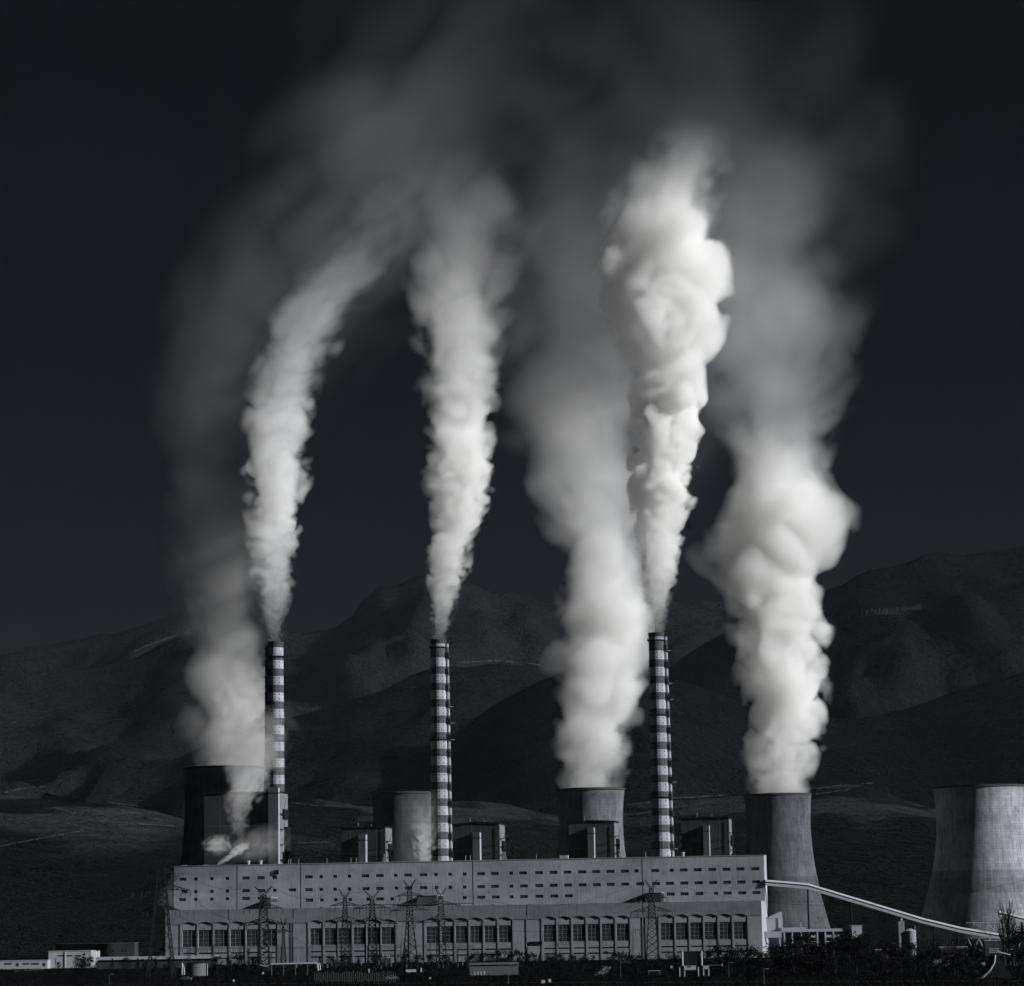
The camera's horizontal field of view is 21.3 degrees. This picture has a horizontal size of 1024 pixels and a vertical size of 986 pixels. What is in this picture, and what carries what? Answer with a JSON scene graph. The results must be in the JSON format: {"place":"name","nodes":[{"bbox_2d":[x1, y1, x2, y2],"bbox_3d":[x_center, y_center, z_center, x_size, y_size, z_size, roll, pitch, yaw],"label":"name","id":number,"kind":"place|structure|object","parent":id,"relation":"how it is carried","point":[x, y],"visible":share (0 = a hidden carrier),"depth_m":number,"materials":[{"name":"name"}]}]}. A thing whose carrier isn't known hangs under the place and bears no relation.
{"place":"outdoors","nodes":[
{"label":"outdoors","id":0,"kind":"place"},
{"bbox_2d":[55,942,140,956],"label":"warehouse","id":1,"kind":"structure","parent":0,"point":[118,949],"depth_m":1963.59,"materials":[{"name":"grey metal"}]},
{"bbox_2d":[0,635,299,802],"bbox_3d":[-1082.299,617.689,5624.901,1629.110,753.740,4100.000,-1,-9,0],"label":"hill","id":2,"kind":"structure","parent":0,"point":[77,731],"depth_m":5867.22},
{"bbox_2d":[203,787,290,864],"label":"boiler house","id":3,"kind":"structure","parent":0,"point":[241,828],"depth_m":1777.84,"materials":[{"name":"metal"}]},
{"bbox_2d":[85,663,550,818],"bbox_3d":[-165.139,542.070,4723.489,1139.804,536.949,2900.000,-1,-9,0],"label":"ridge","id":4,"kind":"structure","parent":0,"point":[389,728],"depth_m":4799.23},
{"bbox_2d":[340,823,392,862],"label":"boiler house","id":5,"kind":"structure","parent":0,"point":[371,843],"depth_m":1763.84,"materials":[{"name":"metal"}]},
{"bbox_2d":[0,574,764,714],"bbox_3d":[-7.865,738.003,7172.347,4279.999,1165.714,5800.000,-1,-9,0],"label":"mountain range","id":6,"kind":"structure","parent":0,"point":[383,646],"depth_m":7447.49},
{"bbox_2d":[452,818,507,860],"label":"boiler house","id":7,"kind":"structure","parent":0,"point":[475,840],"depth_m":1753.06,"materials":[{"name":"metal"}]},
{"bbox_2d":[0,784,996,957],"bbox_3d":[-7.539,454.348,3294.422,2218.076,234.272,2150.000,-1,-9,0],"label":"foothills","id":8,"kind":"structure","parent":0,"point":[873,845],"depth_m":2911.08,"materials":[{"name":"black"}]},
{"bbox_2d":[0,980,1019,984],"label":"road","id":9,"kind":"structure","parent":0,"point":[503,982],"depth_m":1096.88,"materials":[{"name":"grey asphalt"}]},
{"bbox_2d":[0,942,1023,985],"bbox_3d":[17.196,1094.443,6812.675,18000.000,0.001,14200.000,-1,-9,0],"label":"ground","id":10,"kind":"structure","parent":0,"point":[303,971],"depth_m":1256.28,"materials":[{"name":"black plant"}]},
{"bbox_2d":[0,960,49,968],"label":"shed","id":11,"kind":"structure","parent":10,"relation":"on","point":[24,964],"depth_m":1666.18,"materials":[{"name":"white concrete"}]},
{"bbox_2d":[48,950,99,967],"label":"workshop","id":12,"kind":"structure","parent":10,"relation":"on","point":[65,958],"depth_m":1676.74,"materials":[{"name":"white concrete"}]},
{"bbox_2d":[97,955,218,968],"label":"canopy building","id":13,"kind":"structure","parent":10,"relation":"on","point":[104,962],"depth_m":1616.60,"materials":[{"name":"grey concrete"}]},
{"bbox_2d":[132,862,190,977],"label":"lattice pylon","id":14,"kind":"object","parent":10,"relation":"on","point":[157,885],"visible":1,"depth_m":1315.26,"materials":[{"name":"metal"}]},
{"bbox_2d":[186,962,207,975],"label":"round tank","id":15,"kind":"object","parent":10,"relation":"on","point":[196,968],"visible":1,"depth_m":1346.19,"materials":[{"name":"grey metal"}]},
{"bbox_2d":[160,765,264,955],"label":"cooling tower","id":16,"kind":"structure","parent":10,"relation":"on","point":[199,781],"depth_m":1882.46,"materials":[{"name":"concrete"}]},
{"bbox_2d":[227,954,246,971],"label":"leafy tree","id":17,"kind":"object","parent":10,"relation":"on","point":[240,958],"visible":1,"depth_m":1452.81,"materials":[{"name":"black plant"}]},
{"bbox_2d":[245,955,262,970],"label":"leafy tree","id":18,"kind":"object","parent":10,"relation":"on","point":[257,960],"visible":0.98,"depth_m":1443.58,"materials":[{"name":"black plant"}]},
{"bbox_2d":[238,886,287,970],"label":"lattice pylon","id":19,"kind":"object","parent":10,"relation":"on","point":[260,905],"visible":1,"depth_m":1461.63,"materials":[{"name":"metal"}]},
{"bbox_2d":[263,639,285,791],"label":"chimney","id":20,"kind":"object","parent":10,"relation":"on","point":[274,715],"visible":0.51,"depth_m":1825.51,"materials":[{"name":"white paint"}]},
{"bbox_2d":[273,918,292,967],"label":"lattice pylon","id":21,"kind":"object","parent":10,"relation":"on","point":[283,929],"visible":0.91,"depth_m":1558.77,"materials":[{"name":"metal"}]},
{"bbox_2d":[260,962,320,974],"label":"pipe run","id":22,"kind":"object","parent":10,"relation":"on","point":[295,964],"visible":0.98,"depth_m":1324.34,"materials":[{"name":"grey metal"}]},
{"bbox_2d":[324,889,365,967],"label":"lattice pylon","id":23,"kind":"object","parent":10,"relation":"on","point":[344,923],"visible":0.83,"depth_m":1540.61,"materials":[{"name":"metal"}]},
{"bbox_2d":[314,970,396,981],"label":"fence","id":24,"kind":"object","parent":10,"relation":"on","point":[355,976],"visible":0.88,"depth_m":1149.15,"materials":[{"name":"grey metal"}]},
{"bbox_2d":[347,890,397,967],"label":"lattice pylon","id":25,"kind":"object","parent":10,"relation":"on","point":[371,904],"visible":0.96,"depth_m":1520.78,"materials":[{"name":"metal"}]},
{"bbox_2d":[365,951,385,969],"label":"leafy tree","id":26,"kind":"object","parent":10,"relation":"on","point":[374,959],"visible":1,"depth_m":1451.21,"materials":[{"name":"black plant"}]},
{"bbox_2d":[371,791,430,861],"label":"cooling tower","id":27,"kind":"structure","parent":10,"relation":"on","point":[406,815],"depth_m":1854.83,"materials":[{"name":"grey concrete"}]},
{"bbox_2d":[391,879,429,966],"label":"lattice pylon","id":28,"kind":"object","parent":10,"relation":"on","point":[406,907],"visible":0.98,"depth_m":1511.82,"materials":[{"name":"metal"}]},
{"bbox_2d":[415,888,466,967],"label":"lattice pylon","id":29,"kind":"object","parent":10,"relation":"on","point":[442,918],"visible":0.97,"depth_m":1481.04,"materials":[{"name":"metal"}]},
{"bbox_2d":[429,639,455,860],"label":"chimney","id":30,"kind":"object","parent":10,"relation":"on","point":[441,814],"visible":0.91,"depth_m":1820.51,"materials":[{"name":"white paint"}]},
{"bbox_2d":[165,900,767,964],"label":"turbine hall","id":31,"kind":"structure","parent":10,"relation":"on","point":[691,926],"depth_m":1681.72,"materials":[{"name":"concrete"}]},
{"bbox_2d":[183,930,195,946],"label":"window","id":32,"kind":"structure","parent":31,"relation":"in","point":[189,936],"depth_m":1709.66,"materials":[{"name":"black glass"}]},
{"bbox_2d":[199,930,211,946],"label":"window","id":33,"kind":"structure","parent":31,"relation":"in","point":[205,937],"depth_m":1707.99,"materials":[{"name":"black glass"}]},
{"bbox_2d":[214,930,227,946],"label":"window","id":34,"kind":"structure","parent":31,"relation":"in","point":[220,940],"depth_m":1706.33,"materials":[{"name":"black glass"}]},
{"bbox_2d":[231,929,243,946],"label":"window","id":35,"kind":"structure","parent":31,"relation":"in","point":[239,935],"depth_m":1705.08,"materials":[{"name":"black glass"}]},
{"bbox_2d":[247,929,259,945],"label":"window","id":36,"kind":"structure","parent":31,"relation":"in","point":[251,933],"depth_m":1703.41,"materials":[{"name":"black glass"}]},
{"bbox_2d":[262,929,275,945],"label":"window","id":37,"kind":"structure","parent":31,"relation":"in","point":[272,941],"depth_m":1701.75,"materials":[{"name":"black glass"}]},
{"bbox_2d":[310,928,321,944],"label":"window","id":38,"kind":"structure","parent":31,"relation":"in","point":[315,933],"depth_m":1697.60,"materials":[{"name":"black glass"}]},
{"bbox_2d":[325,928,336,944],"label":"window","id":39,"kind":"structure","parent":31,"relation":"in","point":[330,933],"depth_m":1696.36,"materials":[{"name":"black glass"}]},
{"bbox_2d":[353,927,365,944],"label":"window","id":40,"kind":"structure","parent":31,"relation":"in","point":[359,934],"depth_m":1693.46,"materials":[{"name":"black glass"}]},
{"bbox_2d":[382,927,393,943],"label":"window","id":41,"kind":"structure","parent":31,"relation":"in","point":[387,934],"depth_m":1690.98,"materials":[{"name":"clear glass"}]},
{"bbox_2d":[426,926,439,943],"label":"window","id":42,"kind":"structure","parent":31,"relation":"in","point":[431,931],"depth_m":1686.86,"materials":[{"name":"black glass"}]},
{"bbox_2d":[441,926,452,942],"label":"window","id":43,"kind":"structure","parent":31,"relation":"in","point":[449,929],"depth_m":1685.62,"materials":[{"name":"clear glass"}]},
{"bbox_2d":[456,926,467,942],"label":"window","id":44,"kind":"structure","parent":31,"relation":"in","point":[461,932],"depth_m":1683.98,"materials":[{"name":"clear glass"}]},
{"bbox_2d":[470,926,481,942],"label":"window","id":45,"kind":"structure","parent":31,"relation":"in","point":[475,931],"depth_m":1682.75,"materials":[{"name":"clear glass"}]},
{"bbox_2d":[484,925,496,942],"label":"window","id":46,"kind":"structure","parent":31,"relation":"in","point":[490,933],"depth_m":1681.51,"materials":[{"name":"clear glass"}]},
{"bbox_2d":[499,925,510,942],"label":"window","id":47,"kind":"structure","parent":31,"relation":"in","point":[505,934],"depth_m":1680.28,"materials":[{"name":"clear glass"}]},
{"bbox_2d":[544,925,555,941],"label":"window","id":48,"kind":"structure","parent":31,"relation":"in","point":[549,933],"depth_m":1676.19,"materials":[{"name":"black glass"}]},
{"bbox_2d":[558,924,569,941],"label":"window","id":49,"kind":"structure","parent":31,"relation":"in","point":[563,935],"depth_m":1674.96,"materials":[{"name":"black glass"}]},
{"bbox_2d":[573,924,584,941],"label":"window","id":50,"kind":"structure","parent":31,"relation":"in","point":[578,930],"depth_m":1673.32,"materials":[{"name":"black glass"}]},
{"bbox_2d":[587,924,599,940],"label":"window","id":51,"kind":"structure","parent":31,"relation":"in","point":[592,929],"depth_m":1672.10,"materials":[{"name":"black glass"}]},
{"bbox_2d":[602,924,613,940],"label":"window","id":52,"kind":"structure","parent":31,"relation":"in","point":[607,929],"depth_m":1670.87,"materials":[{"name":"black glass"}]},
{"bbox_2d":[617,923,627,940],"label":"window","id":53,"kind":"structure","parent":31,"relation":"in","point":[622,929],"depth_m":1669.24,"materials":[{"name":"black glass"}]},
{"bbox_2d":[661,923,673,939],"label":"window","id":54,"kind":"structure","parent":31,"relation":"in","point":[667,932],"depth_m":1665.58,"materials":[{"name":"black glass"}]},
{"bbox_2d":[676,923,687,939],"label":"window","id":55,"kind":"structure","parent":31,"relation":"in","point":[681,928],"depth_m":1663.95,"materials":[{"name":"black glass"}]},
{"bbox_2d":[690,922,702,939],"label":"window","id":56,"kind":"structure","parent":31,"relation":"in","point":[695,927],"depth_m":1662.74,"materials":[{"name":"black glass"}]},
{"bbox_2d":[704,922,716,939],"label":"window","id":57,"kind":"structure","parent":31,"relation":"in","point":[710,927],"depth_m":1661.52,"materials":[{"name":"black glass"}]},
{"bbox_2d":[719,922,730,938],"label":"window","id":58,"kind":"structure","parent":31,"relation":"in","point":[725,927],"depth_m":1660.30,"materials":[{"name":"black glass"}]},
{"bbox_2d":[734,922,745,938],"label":"window","id":59,"kind":"structure","parent":31,"relation":"in","point":[739,927],"depth_m":1659.09,"materials":[{"name":"black glass"}]},
{"bbox_2d":[174,852,767,917],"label":"boiler block","id":60,"kind":"structure","parent":10,"relation":"on","point":[564,879],"depth_m":1714.38,"materials":[{"name":"grey concrete"}]},
{"bbox_2d":[469,962,518,975],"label":"hut","id":61,"kind":"object","parent":10,"relation":"on","point":[492,968],"visible":0.98,"depth_m":1253.07,"materials":[{"name":"grey metal"}]},
{"bbox_2d":[0,963,1023,985],"bbox_3d":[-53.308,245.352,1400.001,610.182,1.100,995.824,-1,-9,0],"label":"scrub","id":62,"kind":"object","parent":10,"relation":"on","point":[770,983],"visible":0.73,"depth_m":1159.37,"materials":[{"name":"black plant"}]},
{"bbox_2d":[556,787,625,858],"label":"cooling tower","id":63,"kind":"structure","parent":10,"relation":"on","point":[593,803],"depth_m":1875.99,"materials":[{"name":"concrete"}]},
{"bbox_2d":[600,950,625,970],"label":"leafy tree","id":64,"kind":"object","parent":10,"relation":"on","point":[610,962],"visible":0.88,"depth_m":1318.06,"materials":[{"name":"black plant"}]},
{"bbox_2d":[616,954,635,971],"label":"leafy tree","id":65,"kind":"object","parent":10,"relation":"on","point":[629,965],"visible":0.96,"depth_m":1286.86,"materials":[{"name":"black plant"}]},
{"bbox_2d":[630,880,672,963],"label":"lattice pylon","id":66,"kind":"object","parent":10,"relation":"on","point":[653,913],"visible":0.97,"depth_m":1501.42,"materials":[{"name":"metal"}]},
{"bbox_2d":[647,632,677,856],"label":"chimney","id":67,"kind":"object","parent":10,"relation":"on","point":[662,829],"visible":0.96,"depth_m":1820.70,"materials":[{"name":"white paint"}]},
{"bbox_2d":[670,951,722,976],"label":"twin column gantry","id":68,"kind":"object","parent":10,"relation":"on","point":[691,958],"visible":0.95,"depth_m":1160.06,"materials":[{"name":"metal"}]},
{"bbox_2d":[700,947,723,971],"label":"leafy tree","id":69,"kind":"object","parent":10,"relation":"on","point":[709,954],"visible":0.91,"depth_m":1254.98,"materials":[{"name":"black plant"}]},
{"bbox_2d":[714,945,742,971],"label":"leafy tree","id":70,"kind":"object","parent":10,"relation":"on","point":[727,955],"visible":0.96,"depth_m":1248.13,"materials":[{"name":"black plant"}]},
{"bbox_2d":[731,943,756,971],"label":"leafy tree","id":71,"kind":"object","parent":10,"relation":"on","point":[746,962],"visible":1,"depth_m":1243.62,"materials":[{"name":"black plant"}]},
{"bbox_2d":[752,950,775,971],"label":"leafy tree","id":72,"kind":"object","parent":10,"relation":"on","point":[760,962],"visible":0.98,"depth_m":1236.32,"materials":[{"name":"black plant"}]},
{"bbox_2d":[766,912,782,954],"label":"annexe","id":73,"kind":"structure","parent":10,"relation":"on","point":[774,922],"depth_m":1690.25,"materials":[{"name":"grey concrete"}]},
{"bbox_2d":[768,943,792,972],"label":"leafy tree","id":74,"kind":"object","parent":10,"relation":"on","point":[774,966],"visible":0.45,"depth_m":1208.15,"materials":[{"name":"black plant"}]},
{"bbox_2d":[743,793,830,931],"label":"cooling tower","id":75,"kind":"structure","parent":10,"relation":"on","point":[778,827],"depth_m":1972.41,"materials":[{"name":"concrete"}]},
{"bbox_2d":[775,936,816,973],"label":"leafy tree","id":76,"kind":"object","parent":10,"relation":"on","point":[782,962],"visible":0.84,"depth_m":1182.29,"materials":[{"name":"black plant"}]},
{"bbox_2d":[777,928,821,970],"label":"leafy tree","id":77,"kind":"object","parent":10,"relation":"on","point":[805,937],"visible":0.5,"depth_m":1245.49,"materials":[{"name":"black plant"}]},
{"bbox_2d":[792,940,831,974],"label":"leafy tree","id":78,"kind":"object","parent":10,"relation":"on","point":[813,960],"visible":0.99,"depth_m":1153.87,"materials":[{"name":"black plant"}]},
{"bbox_2d":[780,922,851,956],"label":"frame building","id":79,"kind":"structure","parent":10,"relation":"on","point":[820,935],"depth_m":1681.50,"materials":[{"name":"concrete"}]},
{"bbox_2d":[815,932,852,972],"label":"leafy tree","id":80,"kind":"object","parent":10,"relation":"on","point":[839,943],"visible":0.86,"depth_m":1169.01,"materials":[{"name":"black plant"}]},
{"bbox_2d":[840,931,875,973],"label":"leafy tree","id":81,"kind":"object","parent":10,"relation":"on","point":[853,947],"visible":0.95,"depth_m":1141.37,"materials":[{"name":"black plant"}]},
{"bbox_2d":[869,940,902,971],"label":"leafy tree","id":82,"kind":"object","parent":10,"relation":"on","point":[886,950],"visible":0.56,"depth_m":1173.78,"materials":[{"name":"black plant"}]},
{"bbox_2d":[765,880,1010,951],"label":"conveyor","id":83,"kind":"object","parent":10,"relation":"on","point":[904,915],"visible":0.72,"depth_m":1703.64,"materials":[{"name":"pale sheet metal"},{"name":"dark steel"}]},
{"bbox_2d":[898,918,904,948],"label":"concrete pillar","id":84,"kind":"structure","parent":10,"relation":"on","point":[901,932],"depth_m":1666.32,"materials":[{"name":"grey concrete"}]},
{"bbox_2d":[888,943,915,972],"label":"leafy tree","id":85,"kind":"object","parent":10,"relation":"on","point":[901,952],"visible":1,"depth_m":1148.51,"materials":[{"name":"black plant"}]},
{"bbox_2d":[905,928,916,954],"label":"storage tank","id":86,"kind":"object","parent":10,"relation":"on","point":[910,933],"visible":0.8,"depth_m":1664.52,"materials":[{"name":"metal"}]},
{"bbox_2d":[900,938,935,969],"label":"leafy tree","id":87,"kind":"object","parent":10,"relation":"on","point":[912,946],"visible":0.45,"depth_m":1186.47,"materials":[{"name":"black plant"}]},
{"bbox_2d":[910,944,941,975],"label":"leafy tree","id":88,"kind":"object","parent":10,"relation":"on","point":[930,952],"visible":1,"depth_m":1101.82,"materials":[{"name":"black plant"}]},
{"bbox_2d":[930,945,952,972],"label":"leafy tree","id":89,"kind":"object","parent":10,"relation":"on","point":[937,954],"visible":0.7,"depth_m":1157.39,"materials":[{"name":"black plant"}]},
{"bbox_2d":[942,945,972,974],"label":"leafy tree","id":90,"kind":"object","parent":10,"relation":"on","point":[959,957],"visible":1,"depth_m":1112.73,"materials":[{"name":"black plant"}]},
{"bbox_2d":[949,941,981,970],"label":"leafy tree","id":91,"kind":"object","parent":10,"relation":"on","point":[963,949],"visible":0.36,"depth_m":1171.37,"materials":[{"name":"black plant"}]},
{"bbox_2d":[916,784,1023,951],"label":"cooling tower","id":92,"kind":"structure","parent":10,"relation":"on","point":[980,837],"depth_m":1815.81,"materials":[{"name":"concrete"}]},
{"bbox_2d":[965,944,988,972],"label":"leafy tree","id":93,"kind":"object","parent":10,"relation":"on","point":[976,955],"visible":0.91,"depth_m":1126.15,"materials":[{"name":"black plant"}]},
{"bbox_2d":[975,948,1011,977],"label":"coal chute","id":94,"kind":"object","parent":10,"relation":"on","point":[995,966],"visible":0.94,"depth_m":1046.88,"materials":[{"name":"concrete"}]},
{"bbox_2d":[996,908,1009,965],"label":"bare tree","id":95,"kind":"object","parent":10,"relation":"on","point":[1002,938],"visible":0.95,"depth_m":1274.16,"materials":[{"name":"black plant"}]},
{"bbox_2d":[998,897,1015,964],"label":"bare tree","id":96,"kind":"object","parent":10,"relation":"on","point":[1009,918],"visible":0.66,"depth_m":1298.93,"materials":[{"name":"black plant"}]},
{"bbox_2d":[993,933,1023,965],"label":"leafy tree","id":97,"kind":"object","parent":10,"relation":"on","point":[1009,960],"visible":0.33,"depth_m":1280.55,"materials":[{"name":"black plant"}]},
{"bbox_2d":[1003,922,1023,963],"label":"leafy tree","id":98,"kind":"object","parent":10,"relation":"on","point":[1019,937],"visible":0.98,"depth_m":1251.72,"materials":[{"name":"black plant"}]},
{"bbox_2d":[0,0,1023,649],"label":"sky","id":99,"kind":"structure","parent":0,"point":[308,308],"materials":[{"name":"black"}]},
{"bbox_2d":[567,816,619,857],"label":"boiler house","id":100,"kind":"structure","parent":0,"point":[598,838],"depth_m":1742.02,"materials":[{"name":"metal"}]},
{"bbox_2d":[331,669,1023,815],"bbox_3d":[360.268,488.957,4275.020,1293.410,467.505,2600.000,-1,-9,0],"label":"dark ridge","id":101,"kind":"structure","parent":0,"point":[534,746],"depth_m":4201.07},
{"bbox_2d":[680,813,735,855],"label":"boiler house","id":102,"kind":"structure","parent":0,"point":[707,836],"depth_m":1731.44,"materials":[{"name":"metal"}]},
{"bbox_2d":[668,546,1023,718],"bbox_3d":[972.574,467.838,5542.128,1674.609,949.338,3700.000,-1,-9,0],"label":"mountain","id":103,"kind":"structure","parent":0,"point":[827,653],"depth_m":5582.56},
{"bbox_2d":[860,603,937,614],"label":"strip field","id":104,"kind":"structure","parent":0,"point":[895,609],"depth_m":5722.88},
{"bbox_2d":[982,940,1002,955],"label":"shed","id":105,"kind":"structure","parent":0,"point":[986,944],"depth_m":1587.66,"materials":[{"name":"grey concrete"}]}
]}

